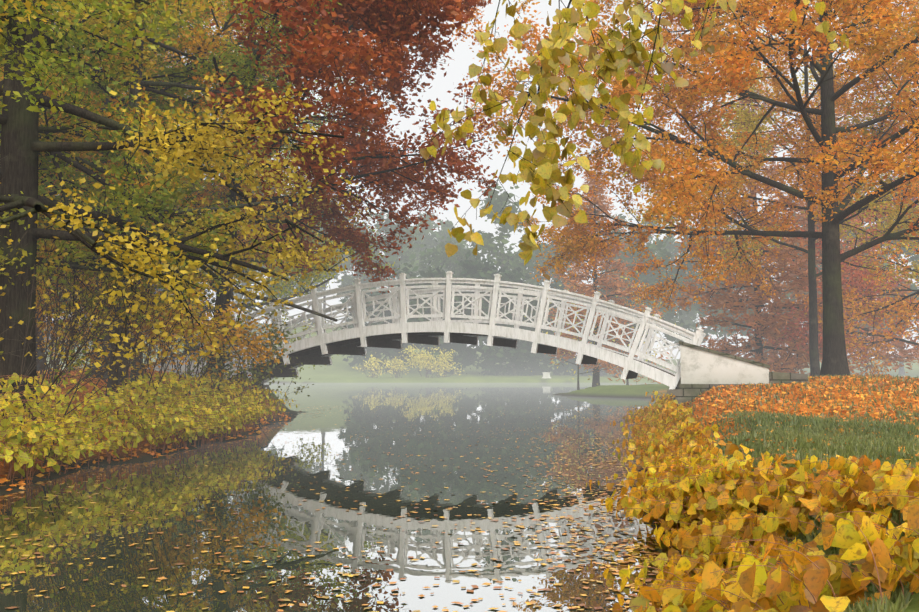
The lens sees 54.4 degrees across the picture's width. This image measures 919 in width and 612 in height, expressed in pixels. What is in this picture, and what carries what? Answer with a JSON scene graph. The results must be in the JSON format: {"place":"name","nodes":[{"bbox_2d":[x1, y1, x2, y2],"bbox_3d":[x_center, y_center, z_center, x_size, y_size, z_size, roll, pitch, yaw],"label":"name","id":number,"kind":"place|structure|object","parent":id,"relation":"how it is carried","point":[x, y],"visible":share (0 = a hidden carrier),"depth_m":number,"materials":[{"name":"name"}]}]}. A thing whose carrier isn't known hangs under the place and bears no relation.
{"place":"outdoors","nodes":[
{"label":"outdoors","id":0,"kind":"place"},
{"bbox_2d":[0,232,38,325],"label":"tree","id":1,"kind":"object","parent":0,"point":[14,254],"depth_m":8.08,"materials":[{"name":"brown plant"}]},
{"bbox_2d":[0,383,695,611],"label":"pond water","id":2,"kind":"structure","parent":0,"point":[436,412],"depth_m":8.22,"materials":[{"name":"grey liquid"}]},
{"bbox_2d":[0,406,668,611],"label":"floating leaves","id":3,"kind":"object","parent":2,"relation":"on","point":[537,559],"visible":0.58,"depth_m":6.83,"materials":[{"name":"orange plant"}]},
{"bbox_2d":[525,285,628,389],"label":"tree","id":4,"kind":"object","parent":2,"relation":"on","point":[576,322],"depth_m":47.24,"materials":[{"name":"plant"}]},
{"bbox_2d":[586,271,676,384],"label":"tree","id":5,"kind":"object","parent":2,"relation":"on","point":[644,310],"depth_m":51.74,"materials":[{"name":"plant"}]},
{"bbox_2d":[0,323,918,611],"bbox_3d":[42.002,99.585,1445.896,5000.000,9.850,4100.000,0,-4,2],"label":"ground","id":6,"kind":"structure","parent":0,"point":[338,369],"depth_m":42.16,"materials":[{"name":"plant"}]},
{"bbox_2d":[0,156,65,360],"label":"twiggy shrub","id":7,"kind":"object","parent":6,"relation":"on","point":[24,317],"depth_m":10.55,"materials":[{"name":"brown plant"}]},
{"bbox_2d":[36,178,124,383],"bbox_3d":[-7.171,-0.451,15.630,2.735,4.286,4.825,0,-4,2],"label":"twiggy shrub","id":8,"kind":"object","parent":6,"relation":"on","point":[41,372],"depth_m":15.88,"materials":[{"name":"plant"}]},
{"bbox_2d":[0,224,193,466],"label":"twiggy shrub","id":9,"kind":"object","parent":6,"relation":"on","point":[87,359],"depth_m":11.76,"materials":[{"name":"plant"}]},
{"bbox_2d":[35,213,160,414],"bbox_3d":[-6.265,-0.120,14.213,2.634,3.957,3.706,0,-4,2],"label":"twiggy shrub","id":10,"kind":"object","parent":6,"relation":"on","point":[55,354],"depth_m":13.60,"materials":[{"name":"brown plant"}]},
{"bbox_2d":[36,182,197,387],"bbox_3d":[-7.964,-0.379,18.198,3.739,4.513,4.662,4,-5,-42],"label":"twiggy shrub","id":11,"kind":"object","parent":6,"relation":"on","point":[83,346],"depth_m":18.07,"materials":[{"name":"plant"}]},
{"bbox_2d":[36,210,203,419],"bbox_3d":[-5.821,0.224,14.726,2.606,3.585,4.377,3,-5,-37],"label":"twiggy shrub","id":12,"kind":"object","parent":6,"relation":"on","point":[128,366],"depth_m":14.18,"materials":[{"name":"plant"}]},
{"bbox_2d":[60,223,221,393],"bbox_3d":[-5.878,0.155,16.729,2.998,3.529,5.092,1,-4,-20],"label":"twiggy shrub","id":13,"kind":"object","parent":6,"relation":"on","point":[164,360],"depth_m":16.93,"materials":[{"name":"plant"}]},
{"bbox_2d":[0,0,287,383],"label":"tree","id":14,"kind":"object","parent":6,"relation":"on","point":[81,35],"depth_m":13.99,"materials":[{"name":"green plant"}]},
{"bbox_2d":[0,369,299,483],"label":"hedge","id":15,"kind":"object","parent":6,"relation":"on","point":[18,439],"depth_m":12.99,"materials":[{"name":"yellow plant"}]},
{"bbox_2d":[0,0,340,399],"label":"tree","id":16,"kind":"object","parent":6,"relation":"on","point":[41,189],"depth_m":16.58,"materials":[{"name":"plant"}]},
{"bbox_2d":[41,0,301,388],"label":"overhanging tree","id":17,"kind":"object","parent":6,"relation":"on","point":[200,118],"depth_m":17.96,"materials":[{"name":"yellow plant"}]},
{"bbox_2d":[153,232,214,315],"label":"tree","id":18,"kind":"object","parent":6,"relation":"on","point":[199,270],"depth_m":133.07,"materials":[{"name":"plant"}]},
{"bbox_2d":[0,0,371,422],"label":"tree","id":19,"kind":"object","parent":6,"relation":"on","point":[177,151],"depth_m":12.11,"materials":[{"name":"yellow plant"}]},
{"bbox_2d":[0,0,384,384],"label":"beech tree","id":20,"kind":"object","parent":6,"relation":"on","point":[230,309],"depth_m":18.59,"materials":[{"name":"yellow plant"}]},
{"bbox_2d":[112,289,274,399],"bbox_3d":[-5.528,0.683,19.032,3.354,2.779,3.225,0,-4,2],"label":"twiggy shrub","id":21,"kind":"object","parent":6,"relation":"on","point":[175,366],"depth_m":18.74,"materials":[{"name":"plant"}]},
{"bbox_2d":[35,1,370,370],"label":"tree","id":22,"kind":"object","parent":6,"relation":"on","point":[90,157],"depth_m":24.18,"materials":[{"name":"plant"}]},
{"bbox_2d":[147,346,269,389],"bbox_3d":[-7.385,2.414,24.824,3.970,2.575,2.940,-1,-4,17],"label":"abutment","id":23,"kind":"object","parent":6,"relation":"on","point":[182,368],"visible":0.04,"depth_m":23.39,"materials":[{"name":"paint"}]},
{"bbox_2d":[47,0,388,337],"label":"tree","id":24,"kind":"object","parent":6,"relation":"on","point":[298,202],"depth_m":26.49,"materials":[{"name":"plant"}]},
{"bbox_2d":[44,1,399,369],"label":"tree","id":25,"kind":"object","parent":6,"relation":"on","point":[290,287],"depth_m":33.78,"materials":[{"name":"plant"}]},
{"bbox_2d":[173,319,271,415],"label":"shrub","id":26,"kind":"object","parent":6,"relation":"on","point":[222,367],"depth_m":18.77,"materials":[{"name":"plant"}]},
{"bbox_2d":[159,282,286,384],"bbox_3d":[-6.006,0.359,21.121,2.768,3.326,3.095,-3,-5,39],"label":"twiggy shrub","id":27,"kind":"object","parent":6,"relation":"on","point":[199,341],"depth_m":20.91,"materials":[{"name":"brown plant"}]},
{"bbox_2d":[193,288,313,428],"bbox_3d":[-4.929,1.215,20.377,2.708,3.247,3.183,0,-4,2],"label":"shrub","id":28,"kind":"object","parent":6,"relation":"on","point":[267,345],"depth_m":19.95,"materials":[{"name":"orange plant"}]},
{"bbox_2d":[209,185,302,325],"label":"tree","id":29,"kind":"object","parent":6,"relation":"on","point":[241,295],"depth_m":138.94,"materials":[{"name":"plant"}]},
{"bbox_2d":[288,191,371,324],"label":"tree","id":30,"kind":"object","parent":6,"relation":"on","point":[338,281],"depth_m":144.43,"materials":[{"name":"plant"}]},
{"bbox_2d":[203,0,497,391],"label":"oak tree","id":31,"kind":"object","parent":6,"relation":"on","point":[399,58],"depth_m":18.20,"materials":[{"name":"red plant"}]},
{"bbox_2d":[353,354,390,377],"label":"yellow shrub","id":32,"kind":"object","parent":6,"relation":"on","point":[374,365],"depth_m":91.48,"materials":[{"name":"yellow plant"}]},
{"bbox_2d":[340,288,408,373],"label":"tree","id":33,"kind":"object","parent":6,"relation":"on","point":[359,359],"depth_m":101.86,"materials":[{"name":"plant"}]},
{"bbox_2d":[338,210,424,300],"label":"tree","id":34,"kind":"object","parent":6,"relation":"on","point":[390,259],"depth_m":140.13,"materials":[{"name":"plant"}]},
{"bbox_2d":[383,356,409,377],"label":"yellow shrub","id":35,"kind":"object","parent":6,"relation":"on","point":[396,365],"depth_m":90.62,"materials":[{"name":"yellow plant"}]},
{"bbox_2d":[365,260,479,374],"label":"tree","id":36,"kind":"object","parent":6,"relation":"on","point":[462,358],"depth_m":99.44,"materials":[{"name":"plant"}]},
{"bbox_2d":[398,344,455,377],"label":"yellow shrub","id":37,"kind":"object","parent":6,"relation":"on","point":[422,360],"depth_m":91.00,"materials":[{"name":"yellow plant"}]},
{"bbox_2d":[395,210,469,299],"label":"tree","id":38,"kind":"object","parent":6,"relation":"on","point":[428,241],"depth_m":158.29,"materials":[{"name":"plant"}]},
{"bbox_2d":[409,236,482,343],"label":"tree","id":39,"kind":"object","parent":6,"relation":"on","point":[442,258],"depth_m":121.59,"materials":[{"name":"plant"}]},
{"bbox_2d":[429,355,463,377],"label":"yellow shrub","id":40,"kind":"object","parent":6,"relation":"on","point":[449,368],"depth_m":91.86,"materials":[{"name":"yellow plant"}]},
{"bbox_2d":[194,271,705,388],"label":"bridge","id":41,"kind":"structure","parent":6,"relation":"on","point":[322,347],"depth_m":21.98,"materials":[{"name":"white paint"}]},
{"bbox_2d":[0,366,918,610],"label":"fallen leaves","id":42,"kind":"object","parent":6,"relation":"on","point":[21,484],"visible":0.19,"depth_m":16.07,"materials":[{"name":"plant"}]},
{"bbox_2d":[426,250,534,375],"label":"tree","id":43,"kind":"object","parent":6,"relation":"on","point":[473,269],"depth_m":99.90,"materials":[{"name":"plant"}]},
{"bbox_2d":[469,180,542,364],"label":"tree","id":44,"kind":"object","parent":6,"relation":"on","point":[490,247],"depth_m":115.16,"materials":[{"name":"plant"}]},
{"bbox_2d":[471,288,557,375],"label":"tree","id":45,"kind":"object","parent":6,"relation":"on","point":[517,357],"depth_m":96.62,"materials":[{"name":"plant"}]},
{"bbox_2d":[500,239,579,289],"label":"tree","id":46,"kind":"object","parent":6,"relation":"on","point":[540,258],"depth_m":127.47,"materials":[{"name":"plant"}]},
{"bbox_2d":[542,372,550,377],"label":"stone marker","id":47,"kind":"object","parent":6,"relation":"on","point":[546,374],"visible":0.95,"depth_m":90.73,"materials":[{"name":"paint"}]},
{"bbox_2d":[505,278,601,375],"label":"tree","id":48,"kind":"object","parent":6,"relation":"on","point":[543,359],"depth_m":98.36,"materials":[{"name":"plant"}]},
{"bbox_2d":[552,194,632,288],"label":"tree","id":49,"kind":"object","parent":6,"relation":"on","point":[603,238],"depth_m":110.91,"materials":[{"name":"orange plant"}]},
{"bbox_2d":[548,276,646,375],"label":"tree","id":50,"kind":"object","parent":6,"relation":"on","point":[575,358],"depth_m":98.00,"materials":[{"name":"plant"}]},
{"bbox_2d":[544,163,668,386],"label":"cypress tree","id":51,"kind":"object","parent":6,"relation":"on","point":[605,279],"depth_m":50.14,"materials":[{"name":"orange plant"}]},
{"bbox_2d":[592,214,705,357],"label":"tree","id":52,"kind":"object","parent":6,"relation":"on","point":[690,317],"depth_m":134.02,"materials":[{"name":"plant"}]},
{"bbox_2d":[606,238,703,362],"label":"tree","id":53,"kind":"object","parent":6,"relation":"on","point":[669,314],"depth_m":106.28,"materials":[{"name":"plant"}]},
{"bbox_2d":[451,0,918,375],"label":"tree","id":54,"kind":"object","parent":6,"relation":"on","point":[737,76],"depth_m":22.91,"materials":[{"name":"orange plant"}]},
{"bbox_2d":[659,219,770,360],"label":"tree","id":55,"kind":"object","parent":6,"relation":"on","point":[695,307],"depth_m":103.20,"materials":[{"name":"plant"}]},
{"bbox_2d":[666,341,807,406],"bbox_3d":[6.473,2.121,20.684,3.970,2.575,2.940,-1,-4,17],"label":"abutment","id":56,"kind":"object","parent":6,"relation":"on","point":[702,369],"visible":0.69,"depth_m":19.53,"materials":[{"name":"paint"}]},
{"bbox_2d":[577,390,918,611],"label":"shrub","id":57,"kind":"object","parent":6,"relation":"on","point":[848,539],"depth_m":5.06,"materials":[{"name":"yellow plant"}]},
{"bbox_2d":[662,69,863,375],"bbox_3d":[12.704,-2.714,37.475,7.902,15.304,8.171,0,-4,2],"label":"cypress tree","id":58,"kind":"object","parent":6,"relation":"on","point":[769,332],"depth_m":37.09,"materials":[{"name":"plant"}]},
{"bbox_2d":[614,0,918,375],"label":"tree","id":59,"kind":"object","parent":6,"relation":"on","point":[894,213],"depth_m":30.28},
{"bbox_2d":[687,373,918,611],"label":"grass","id":60,"kind":"structure","parent":6,"relation":"on","point":[884,444],"depth_m":10.93,"materials":[{"name":"green plant"}]},
{"bbox_2d":[745,131,918,372],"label":"tree","id":61,"kind":"object","parent":6,"relation":"on","point":[857,283],"depth_m":35.93,"materials":[{"name":"orange plant"}]},
{"bbox_2d":[748,53,918,375],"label":"cypress tree","id":62,"kind":"object","parent":6,"relation":"on","point":[903,350],"depth_m":41.70,"materials":[{"name":"orange plant"}]},
{"bbox_2d":[765,210,918,349],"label":"tree","id":63,"kind":"object","parent":6,"relation":"on","point":[819,268],"depth_m":95.14,"materials":[{"name":"plant"}]},
{"bbox_2d":[792,1,918,376],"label":"orange tree","id":64,"kind":"object","parent":6,"relation":"on","point":[899,312],"depth_m":30.53,"materials":[{"name":"orange plant"}]},
{"bbox_2d":[842,185,918,374],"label":"tree","id":65,"kind":"object","parent":6,"relation":"on","point":[912,258],"depth_m":100.04,"materials":[{"name":"orange plant"}]},
{"bbox_2d":[44,0,918,358],"label":"sky","id":66,"kind":"structure","parent":0,"point":[463,56],"materials":[{"name":"white"}]},
{"bbox_2d":[420,0,848,279],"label":"overhanging branch","id":67,"kind":"object","parent":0,"point":[552,55],"depth_m":8.15,"materials":[{"name":"yellow plant"}]}
]}

